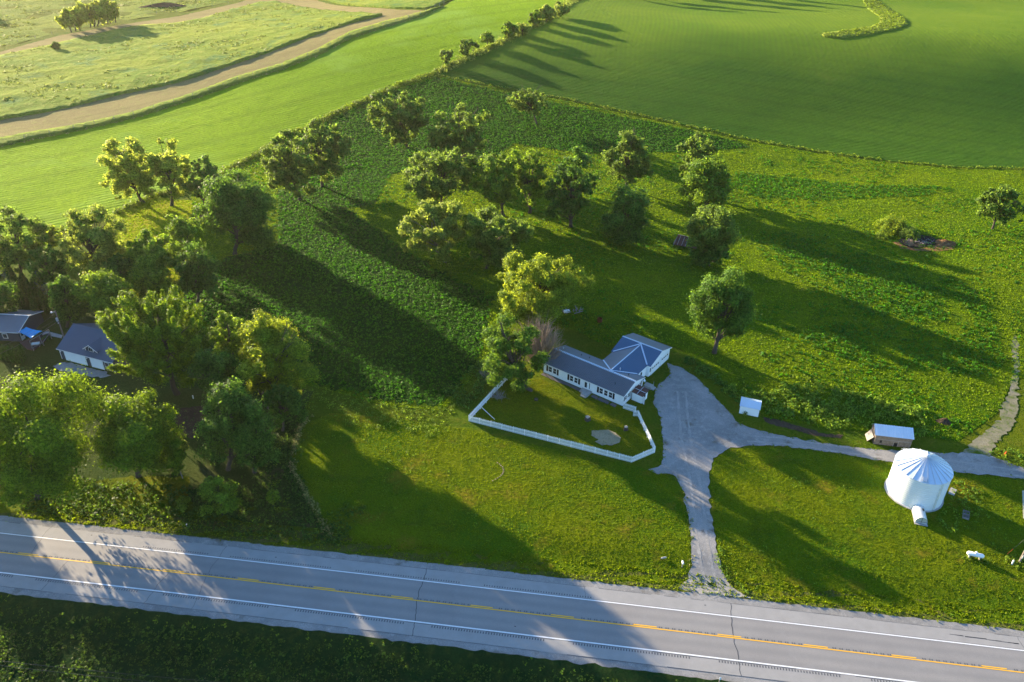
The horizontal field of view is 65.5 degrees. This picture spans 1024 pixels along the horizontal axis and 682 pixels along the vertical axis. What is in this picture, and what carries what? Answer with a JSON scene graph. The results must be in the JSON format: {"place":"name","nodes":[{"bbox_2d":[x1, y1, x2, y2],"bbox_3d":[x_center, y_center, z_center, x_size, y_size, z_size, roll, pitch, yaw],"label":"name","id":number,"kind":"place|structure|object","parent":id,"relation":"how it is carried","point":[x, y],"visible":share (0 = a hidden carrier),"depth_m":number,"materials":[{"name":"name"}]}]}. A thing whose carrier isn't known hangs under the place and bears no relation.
{"place":"outdoors","nodes":[
{"label":"outdoors","id":0,"kind":"place"},
{"bbox_2d":[0,475,189,512],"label":"roadside lawn shade","id":1,"kind":"object","parent":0,"point":[179,482],"visible":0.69,"depth_m":138.90,"materials":[{"name":"green plant"}]},
{"bbox_2d":[0,0,234,45],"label":"meadow","id":2,"kind":"structure","parent":0,"point":[48,21],"depth_m":501.62,"materials":[{"name":"green plant"}]},
{"bbox_2d":[102,196,206,298],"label":"mown lawn","id":3,"kind":"structure","parent":0,"point":[144,218],"depth_m":238.93,"materials":[{"name":"green plant"}]},
{"bbox_2d":[93,136,157,202],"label":"ash tree","id":4,"kind":"object","parent":3,"relation":"on","point":[125,160],"visible":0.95,"depth_m":239.37,"materials":[{"name":"green plant"}]},
{"bbox_2d":[121,228,183,284],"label":"round tree","id":5,"kind":"object","parent":3,"relation":"on","point":[146,244],"visible":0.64,"depth_m":192.66,"materials":[{"name":"green plant"}]},
{"bbox_2d":[145,137,197,205],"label":"ash tree","id":6,"kind":"object","parent":3,"relation":"on","point":[165,164],"visible":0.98,"depth_m":238.35,"materials":[{"name":"green plant"}]},
{"bbox_2d":[181,153,220,216],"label":"round tree","id":7,"kind":"object","parent":3,"relation":"on","point":[203,173],"visible":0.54,"depth_m":230.05,"materials":[{"name":"green plant"}]},
{"bbox_2d":[0,282,320,527],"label":"homestead ground","id":8,"kind":"structure","parent":0,"point":[46,354],"depth_m":155.66,"materials":[{"name":"green plant"}]},
{"bbox_2d":[0,280,24,312],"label":"round tree","id":9,"kind":"object","parent":8,"relation":"on","point":[5,291],"visible":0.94,"depth_m":182.79,"materials":[{"name":"green plant"}]},
{"bbox_2d":[0,309,43,341],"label":"dark blue house","id":10,"kind":"structure","parent":8,"relation":"on","point":[12,324],"depth_m":180.29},
{"bbox_2d":[24,244,71,295],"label":"round tree","id":11,"kind":"object","parent":8,"relation":"on","point":[50,262],"visible":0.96,"depth_m":191.28,"materials":[{"name":"green plant"}]},
{"bbox_2d":[0,363,121,512],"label":"maple tree","id":12,"kind":"object","parent":8,"relation":"on","point":[39,459],"visible":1,"depth_m":127.31,"materials":[{"name":"green plant"}]},
{"bbox_2d":[46,274,90,327],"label":"round tree","id":13,"kind":"object","parent":8,"relation":"on","point":[60,295],"visible":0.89,"depth_m":179.34,"materials":[{"name":"green plant"}]},
{"bbox_2d":[54,362,109,377],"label":"gravel apron","id":14,"kind":"object","parent":8,"relation":"on","point":[62,366],"visible":0.91,"depth_m":170.31,"materials":[{"name":"grey gravel"}]},
{"bbox_2d":[53,201,128,278],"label":"ash tree","id":15,"kind":"object","parent":8,"relation":"on","point":[104,242],"visible":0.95,"depth_m":195.40,"materials":[{"name":"green plant"}]},
{"bbox_2d":[56,323,143,372],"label":"blue garage","id":16,"kind":"structure","parent":8,"relation":"on","point":[88,344],"depth_m":171.76,"materials":[{"name":"blue"}]},
{"bbox_2d":[68,265,133,316],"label":"round tree","id":17,"kind":"object","parent":8,"relation":"on","point":[98,290],"visible":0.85,"depth_m":178.55,"materials":[{"name":"green plant"}]},
{"bbox_2d":[99,252,137,286],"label":"round tree","id":18,"kind":"object","parent":8,"relation":"on","point":[118,264],"visible":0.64,"depth_m":192.02,"materials":[{"name":"green plant"}]},
{"bbox_2d":[87,387,188,479],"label":"maple tree","id":19,"kind":"object","parent":8,"relation":"on","point":[132,433],"visible":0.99,"depth_m":133.95,"materials":[{"name":"green plant"}]},
{"bbox_2d":[126,253,178,302],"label":"round tree","id":20,"kind":"object","parent":8,"relation":"on","point":[146,273],"visible":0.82,"depth_m":187.44,"materials":[{"name":"green plant"}]},
{"bbox_2d":[94,284,214,395],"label":"maple tree","id":21,"kind":"object","parent":8,"relation":"on","point":[164,338],"visible":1,"depth_m":152.37,"materials":[{"name":"green plant"}]},
{"bbox_2d":[161,438,186,478],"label":"tree","id":22,"kind":"object","parent":8,"relation":"on","point":[175,452],"visible":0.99,"depth_m":138.56,"materials":[{"name":"green plant"}]},
{"bbox_2d":[175,405,203,438],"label":"garden bed","id":23,"kind":"object","parent":8,"relation":"on","point":[189,423],"visible":0.76,"depth_m":156.65,"materials":[{"name":"soil"}]},
{"bbox_2d":[187,347,248,414],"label":"round tree","id":24,"kind":"object","parent":8,"relation":"on","point":[221,365],"visible":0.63,"depth_m":150.08,"materials":[{"name":"green plant"}]},
{"bbox_2d":[197,473,242,516],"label":"tree","id":25,"kind":"object","parent":8,"relation":"on","point":[219,492],"visible":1,"depth_m":131.37,"materials":[{"name":"green plant"}]},
{"bbox_2d":[207,310,247,363],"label":"round tree","id":26,"kind":"object","parent":8,"relation":"on","point":[232,343],"visible":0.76,"depth_m":160.23,"materials":[{"name":"green plant"}]},
{"bbox_2d":[193,376,266,470],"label":"round tree","id":27,"kind":"object","parent":8,"relation":"on","point":[229,397],"visible":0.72,"depth_m":135.97,"materials":[{"name":"green plant"}]},
{"bbox_2d":[192,416,314,527],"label":"homestead weeds","id":28,"kind":"object","parent":8,"relation":"on","point":[276,486],"visible":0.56,"depth_m":141.22,"materials":[{"name":"green plant"}]},
{"bbox_2d":[225,395,284,473],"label":"round tree","id":29,"kind":"object","parent":8,"relation":"on","point":[256,423],"visible":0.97,"depth_m":137.41,"materials":[{"name":"green plant"}]},
{"bbox_2d":[234,303,299,394],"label":"round tree","id":30,"kind":"object","parent":8,"relation":"on","point":[275,327],"visible":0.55,"depth_m":154.12,"materials":[{"name":"green plant"}]},
{"bbox_2d":[234,319,320,397],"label":"round tree","id":31,"kind":"object","parent":8,"relation":"on","point":[276,368],"visible":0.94,"depth_m":152.42,"materials":[{"name":"green plant"}]},
{"bbox_2d":[261,381,307,431],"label":"round tree","id":32,"kind":"object","parent":8,"relation":"on","point":[289,399],"visible":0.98,"depth_m":149.63,"materials":[{"name":"green plant"}]},
{"bbox_2d":[278,414,316,522],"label":"weedy line","id":33,"kind":"object","parent":8,"relation":"on","point":[284,468],"visible":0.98,"depth_m":142.43,"materials":[{"name":"green plant"}]},
{"bbox_2d":[289,414,332,534],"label":"weedy line","id":34,"kind":"object","parent":8,"relation":"on","point":[299,428],"visible":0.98,"depth_m":142.02,"materials":[{"name":"green plant"}]},
{"bbox_2d":[259,368,488,511],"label":"field edge weeds","id":35,"kind":"object","parent":8,"relation":"on","point":[357,402],"visible":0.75,"depth_m":159.59,"materials":[{"name":"green plant"}]},
{"bbox_2d":[0,0,381,119],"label":"hay field","id":36,"kind":"structure","parent":0,"point":[90,68],"depth_m":387.95,"materials":[{"name":"green plant"}]},
{"bbox_2d":[0,0,423,136],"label":"dirt track","id":37,"kind":"structure","parent":0,"point":[114,106],"depth_m":357.07,"materials":[{"name":"brown soil"}]},
{"bbox_2d":[0,5,443,146],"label":"grass verge","id":38,"kind":"object","parent":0,"point":[16,138],"depth_m":335.36,"materials":[{"name":"green plant"}]},
{"bbox_2d":[0,0,564,238],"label":"crop field","id":39,"kind":"structure","parent":0,"point":[49,180],"depth_m":315.72,"materials":[{"name":"green plant"}]},
{"bbox_2d":[0,592,728,681],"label":"ditch","id":40,"kind":"object","parent":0,"point":[458,658],"depth_m":112.90,"materials":[{"name":"green plant"}]},
{"bbox_2d":[0,606,625,681],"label":"ditch weeds","id":41,"kind":"object","parent":40,"relation":"on","point":[186,658],"visible":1,"depth_m":112.26,"materials":[{"name":"green plant"}]},
{"bbox_2d":[326,0,449,8],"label":"hay field","id":42,"kind":"structure","parent":0,"point":[415,4],"depth_m":464.48,"materials":[{"name":"green plant"}]},
{"bbox_2d":[182,76,749,408],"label":"alfalfa field","id":43,"kind":"structure","parent":0,"point":[373,343],"depth_m":207.43,"materials":[{"name":"green plant"}]},
{"bbox_2d":[366,85,429,147],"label":"oak tree","id":44,"kind":"object","parent":43,"relation":"on","point":[408,117],"visible":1,"depth_m":281.17,"materials":[{"name":"green plant"}]},
{"bbox_2d":[506,84,549,123],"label":"pasture tree","id":45,"kind":"object","parent":43,"relation":"on","point":[522,100],"visible":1,"depth_m":305.12,"materials":[{"name":"green plant"}]},
{"bbox_2d":[292,412,690,584],"bbox_3d":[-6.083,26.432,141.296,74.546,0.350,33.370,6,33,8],"label":"lawn","id":46,"kind":"structure","parent":0,"point":[483,525],"depth_m":139.11,"materials":[{"name":"green plant"}]},
{"bbox_2d":[0,521,1023,681],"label":"road","id":47,"kind":"structure","parent":0,"point":[784,645],"depth_m":118.96,"materials":[{"name":"grey asphalt"}]},
{"bbox_2d":[0,0,1023,623],"bbox_3d":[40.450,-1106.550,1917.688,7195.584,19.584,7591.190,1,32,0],"label":"ground","id":48,"kind":"structure","parent":0,"point":[1010,440],"depth_m":159.23,"materials":[{"name":"green plant"}]},
{"bbox_2d":[0,205,57,273],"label":"round tree","id":49,"kind":"object","parent":48,"relation":"on","point":[12,252],"visible":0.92,"depth_m":195.14,"materials":[{"name":"green plant"}]},
{"bbox_2d":[195,0,572,179],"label":"tall grass","id":50,"kind":"structure","parent":48,"relation":"on","point":[354,103],"depth_m":321.37,"materials":[{"name":"green plant"}]},
{"bbox_2d":[433,0,578,73],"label":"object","id":51,"kind":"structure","parent":48,"relation":"on","point":[457,63],"depth_m":372.72,"materials":[{"name":"green plant"}]},
{"bbox_2d":[0,516,1023,681],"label":"roadside gravel","id":52,"kind":"structure","parent":48,"relation":"on","point":[579,660],"depth_m":119.64,"materials":[{"name":"grey gravel"}]},
{"bbox_2d":[0,509,1023,630],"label":"roadside grass","id":53,"kind":"structure","parent":48,"relation":"on","point":[472,564],"depth_m":128.25,"materials":[{"name":"green plant"}]},
{"bbox_2d":[15,474,366,546],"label":"roadside weeds","id":54,"kind":"object","parent":53,"relation":"on","point":[170,501],"visible":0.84,"depth_m":135.34,"materials":[{"name":"green plant"}]},
{"bbox_2d":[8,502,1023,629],"bbox_3d":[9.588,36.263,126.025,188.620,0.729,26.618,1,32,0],"label":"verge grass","id":55,"kind":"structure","parent":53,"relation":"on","point":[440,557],"depth_m":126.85,"materials":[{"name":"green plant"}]},
{"bbox_2d":[509,313,567,362],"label":"dead tree","id":56,"kind":"object","parent":48,"relation":"on","point":[547,336],"visible":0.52,"depth_m":170.81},
{"bbox_2d":[544,333,671,405],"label":"white house","id":57,"kind":"structure","parent":48,"relation":"on","point":[624,367],"depth_m":169.21,"materials":[{"name":"metal"}]},
{"bbox_2d":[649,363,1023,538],"bbox_3d":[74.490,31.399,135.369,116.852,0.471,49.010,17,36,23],"label":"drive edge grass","id":58,"kind":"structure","parent":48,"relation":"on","point":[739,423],"depth_m":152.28,"materials":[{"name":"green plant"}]},
{"bbox_2d":[865,424,913,447],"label":"wooden shed","id":59,"kind":"structure","parent":48,"relation":"on","point":[890,435],"depth_m":152.56,"materials":[{"name":"grey wood"}]},
{"bbox_2d":[470,379,652,460],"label":"yard","id":60,"kind":"structure","parent":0,"point":[533,411],"depth_m":159.15,"materials":[{"name":"green plant"}]},
{"bbox_2d":[480,309,550,392],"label":"yard tree","id":61,"kind":"object","parent":60,"relation":"on","point":[503,360],"visible":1,"depth_m":160.25,"materials":[{"name":"green plant"}]},
{"bbox_2d":[468,378,655,461],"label":"picket fence","id":62,"kind":"object","parent":60,"relation":"on","point":[592,449],"visible":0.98,"depth_m":152.81,"materials":[{"name":"white wood"}]},
{"bbox_2d":[170,75,1023,441],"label":"pasture","id":63,"kind":"structure","parent":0,"point":[722,365],"depth_m":211.38,"materials":[{"name":"green plant"}]},
{"bbox_2d":[164,213,206,261],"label":"round tree","id":64,"kind":"object","parent":63,"relation":"on","point":[179,229],"visible":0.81,"depth_m":200.66,"materials":[{"name":"green plant"}]},
{"bbox_2d":[166,238,223,301],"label":"round tree","id":65,"kind":"object","parent":63,"relation":"on","point":[195,266],"visible":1,"depth_m":189.76,"materials":[{"name":"green plant"}]},
{"bbox_2d":[192,161,283,255],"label":"round tree","id":66,"kind":"object","parent":63,"relation":"on","point":[235,200],"visible":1,"depth_m":207.10,"materials":[{"name":"green plant"}]},
{"bbox_2d":[260,128,318,199],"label":"oak tree","id":67,"kind":"object","parent":63,"relation":"on","point":[294,173],"visible":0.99,"depth_m":241.60,"materials":[{"name":"green plant"}]},
{"bbox_2d":[289,115,352,186],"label":"oak tree","id":68,"kind":"object","parent":63,"relation":"on","point":[327,148],"visible":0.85,"depth_m":250.89,"materials":[{"name":"green plant"}]},
{"bbox_2d":[397,198,467,264],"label":"oak tree","id":69,"kind":"object","parent":63,"relation":"on","point":[431,236],"visible":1,"depth_m":207.70,"materials":[{"name":"green plant"}]},
{"bbox_2d":[401,146,478,204],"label":"oak tree","id":70,"kind":"object","parent":63,"relation":"on","point":[434,169],"visible":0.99,"depth_m":234.94,"materials":[{"name":"green plant"}]},
{"bbox_2d":[426,100,490,160],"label":"oak tree","id":71,"kind":"object","parent":63,"relation":"on","point":[444,136],"visible":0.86,"depth_m":269.58,"materials":[{"name":"green plant"}]},
{"bbox_2d":[443,357,489,408],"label":"pen weeds","id":72,"kind":"object","parent":63,"relation":"on","point":[483,381],"visible":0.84,"depth_m":165.97,"materials":[{"name":"green plant"}]},
{"bbox_2d":[459,205,534,269],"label":"oak tree","id":73,"kind":"object","parent":63,"relation":"on","point":[485,238],"visible":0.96,"depth_m":205.41,"materials":[{"name":"green plant"}]},
{"bbox_2d":[471,146,524,216],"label":"pasture tree","id":74,"kind":"object","parent":63,"relation":"on","point":[503,167],"visible":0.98,"depth_m":234.39,"materials":[{"name":"green plant"}]},
{"bbox_2d":[512,147,548,213],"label":"pasture tree","id":75,"kind":"object","parent":63,"relation":"on","point":[529,184],"visible":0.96,"depth_m":237.54,"materials":[{"name":"green plant"}]},
{"bbox_2d":[496,247,595,327],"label":"willow tree","id":76,"kind":"object","parent":63,"relation":"on","point":[541,289],"visible":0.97,"depth_m":180.29,"materials":[{"name":"green plant"}]},
{"bbox_2d":[542,146,602,227],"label":"pasture tree","id":77,"kind":"object","parent":63,"relation":"on","point":[572,177],"visible":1,"depth_m":228.21,"materials":[{"name":"green plant"}]},
{"bbox_2d":[594,179,654,245],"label":"pasture tree","id":78,"kind":"object","parent":63,"relation":"on","point":[625,214],"visible":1,"depth_m":221.41,"materials":[{"name":"green plant"}]},
{"bbox_2d":[602,128,653,184],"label":"pasture tree","id":79,"kind":"object","parent":63,"relation":"on","point":[631,164],"visible":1,"depth_m":256.26,"materials":[{"name":"green plant"}]},
{"bbox_2d":[675,131,718,176],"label":"pasture tree","id":80,"kind":"object","parent":63,"relation":"on","point":[693,151],"visible":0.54,"depth_m":252.79,"materials":[{"name":"green plant"}]},
{"bbox_2d":[677,151,733,208],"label":"pasture tree","id":81,"kind":"object","parent":63,"relation":"on","point":[710,179],"visible":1,"depth_m":239.32,"materials":[{"name":"green plant"}]},
{"bbox_2d":[686,237,730,268],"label":"brush thicket","id":82,"kind":"object","parent":63,"relation":"on","point":[709,255],"visible":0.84,"depth_m":213.42,"materials":[{"name":"green plant"}]},
{"bbox_2d":[680,356,739,404],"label":"brush","id":83,"kind":"object","parent":63,"relation":"on","point":[703,366],"visible":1,"depth_m":172.42,"materials":[{"name":"green plant"}]},
{"bbox_2d":[683,202,744,261],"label":"pasture tree","id":84,"kind":"object","parent":63,"relation":"on","point":[713,226],"visible":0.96,"depth_m":211.04,"materials":[{"name":"green plant"}]},
{"bbox_2d":[686,265,760,353],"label":"shade tree","id":85,"kind":"object","parent":63,"relation":"on","point":[725,301],"visible":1,"depth_m":171.52,"materials":[{"name":"green plant"}]},
{"bbox_2d":[435,74,1023,169],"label":"tall grass","id":86,"kind":"structure","parent":63,"relation":"on","point":[811,149],"depth_m":298.25,"materials":[{"name":"green plant"}]},
{"bbox_2d":[723,381,928,439],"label":"brush","id":87,"kind":"object","parent":63,"relation":"on","point":[810,400],"visible":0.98,"depth_m":162.51,"materials":[{"name":"green plant"}]},
{"bbox_2d":[732,171,954,200],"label":"alfalfa","id":88,"kind":"object","parent":63,"relation":"on","point":[821,187],"visible":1,"depth_m":261.61,"materials":[{"name":"green plant"}]},
{"bbox_2d":[760,229,1006,376],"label":"alfalfa","id":89,"kind":"object","parent":63,"relation":"on","point":[949,370],"visible":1,"depth_m":193.05,"materials":[{"name":"green plant"}]},
{"bbox_2d":[872,213,910,235],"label":"willow bush","id":90,"kind":"object","parent":63,"relation":"on","point":[888,224],"visible":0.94,"depth_m":232.46,"materials":[{"name":"green plant"}]},
{"bbox_2d":[974,184,1023,228],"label":"pasture tree","id":91,"kind":"object","parent":63,"relation":"on","point":[1002,197],"visible":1,"depth_m":227.41,"materials":[{"name":"green plant"}]},
{"bbox_2d":[440,0,1023,167],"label":"crop field","id":92,"kind":"structure","parent":0,"point":[939,82],"depth_m":354.03,"materials":[{"name":"green plant"}]},
{"bbox_2d":[763,417,842,437],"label":"bare soil strip","id":93,"kind":"object","parent":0,"point":[776,422],"visible":1,"depth_m":157.26,"materials":[{"name":"brown soil"}]},
{"bbox_2d":[649,363,1023,597],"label":"driveway","id":94,"kind":"structure","parent":0,"point":[701,429],"depth_m":151.39,"materials":[{"name":"grey gravel"}]},
{"bbox_2d":[820,0,908,38],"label":"grass waterway","id":95,"kind":"object","parent":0,"point":[855,35],"depth_m":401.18,"materials":[{"name":"green plant"}]},
{"bbox_2d":[710,447,1023,624],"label":"lawn","id":96,"kind":"structure","parent":0,"point":[778,503],"depth_m":132.94,"materials":[{"name":"green plant"}]},
{"bbox_2d":[884,448,953,526],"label":"grain bin","id":97,"kind":"object","parent":96,"relation":"on","point":[917,482],"visible":1,"depth_m":137.35,"materials":[{"name":"metal"}]},
{"bbox_2d":[935,479,983,531],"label":"bush","id":98,"kind":"object","parent":96,"relation":"on","point":[974,490],"visible":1,"depth_m":139.83,"materials":[{"name":"green plant"}]},
{"bbox_2d":[963,337,1019,456],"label":"farm track","id":99,"kind":"structure","parent":0,"point":[983,444],"depth_m":159.61,"materials":[{"name":"grey gravel"}]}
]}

